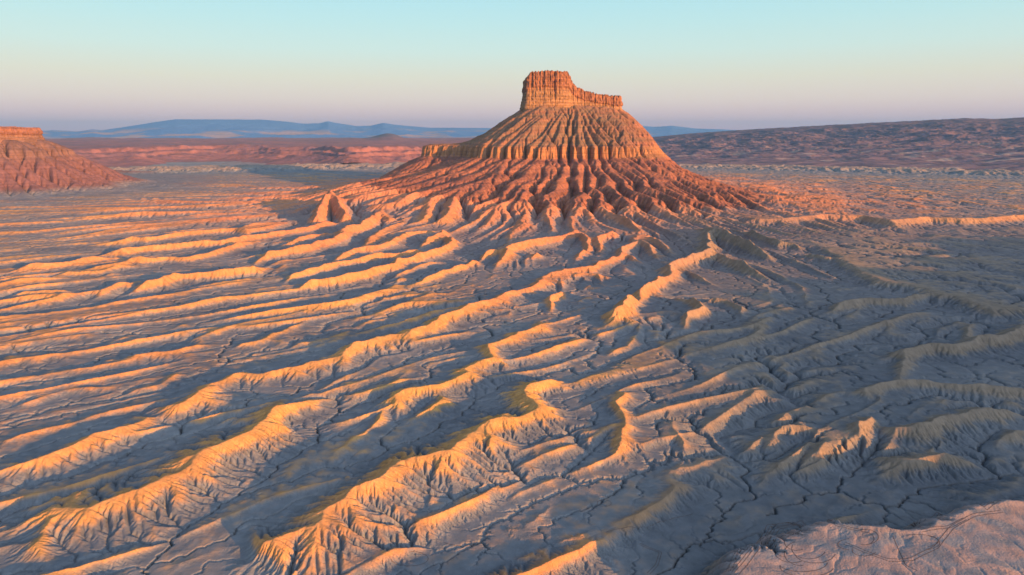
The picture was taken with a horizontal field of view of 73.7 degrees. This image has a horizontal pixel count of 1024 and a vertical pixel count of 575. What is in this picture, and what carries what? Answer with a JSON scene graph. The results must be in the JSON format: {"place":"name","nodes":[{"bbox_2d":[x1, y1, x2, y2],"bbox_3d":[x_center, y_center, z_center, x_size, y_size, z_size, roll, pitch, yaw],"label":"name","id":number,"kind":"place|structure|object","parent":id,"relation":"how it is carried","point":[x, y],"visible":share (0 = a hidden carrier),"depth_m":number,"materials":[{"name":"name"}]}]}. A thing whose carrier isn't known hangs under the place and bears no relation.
{"place":"outdoors","nodes":[
{"label":"outdoors","id":0,"kind":"place"},
{"bbox_2d":[45,133,472,167],"bbox_3d":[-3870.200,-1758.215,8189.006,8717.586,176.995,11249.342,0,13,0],"label":"red plateau","id":1,"kind":"structure","parent":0,"point":[146,152],"depth_m":4147.56,"materials":[{"name":"red stone"}]},
{"bbox_2d":[42,119,490,138],"bbox_3d":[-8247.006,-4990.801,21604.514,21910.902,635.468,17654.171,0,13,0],"label":"mountain range","id":2,"kind":"structure","parent":0,"point":[208,128],"depth_m":18650.97,"materials":[{"name":"stone"}]},
{"bbox_2d":[149,161,697,165],"bbox_3d":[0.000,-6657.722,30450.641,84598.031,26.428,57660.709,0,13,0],"label":"desert plain","id":3,"kind":"structure","parent":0,"point":[229,163],"depth_m":3581.41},
{"bbox_2d":[0,162,1023,574],"bbox_3d":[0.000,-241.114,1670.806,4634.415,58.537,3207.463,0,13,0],"label":"ground","id":4,"kind":"structure","parent":0,"point":[282,370],"depth_m":423.82,"materials":[{"name":"soil"}]},
{"bbox_2d":[0,126,152,195],"bbox_3d":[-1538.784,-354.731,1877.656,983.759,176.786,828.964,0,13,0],"label":"mesa","id":5,"kind":"structure","parent":4,"relation":"on","point":[33,161],"depth_m":1794.64,"materials":[{"name":"red stone"}]},
{"bbox_2d":[360,70,772,218],"bbox_3d":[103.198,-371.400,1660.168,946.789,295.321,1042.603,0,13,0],"label":"butte","id":6,"kind":"object","parent":4,"relation":"on","point":[562,142],"visible":0.98,"depth_m":1463.66,"materials":[{"name":"brown stone"}]},
{"bbox_2d":[391,500,1002,574],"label":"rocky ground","id":7,"kind":"structure","parent":4,"relation":"on","point":[799,525],"depth_m":243.06,"materials":[{"name":"stone"}]},
{"bbox_2d":[0,0,1023,130],"label":"sky","id":8,"kind":"structure","parent":0,"point":[66,65],"materials":[{"name":"blue"}]},
{"bbox_2d":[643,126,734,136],"bbox_3d":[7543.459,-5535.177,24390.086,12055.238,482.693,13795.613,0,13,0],"label":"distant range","id":9,"kind":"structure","parent":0,"point":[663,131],"depth_m":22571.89,"materials":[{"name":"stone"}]},
{"bbox_2d":[653,117,1023,170],"bbox_3d":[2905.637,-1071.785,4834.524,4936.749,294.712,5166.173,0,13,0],"label":"long ridge","id":10,"kind":"structure","parent":0,"point":[973,143],"depth_m":3817.70,"materials":[{"name":"brown stone"}]}
]}

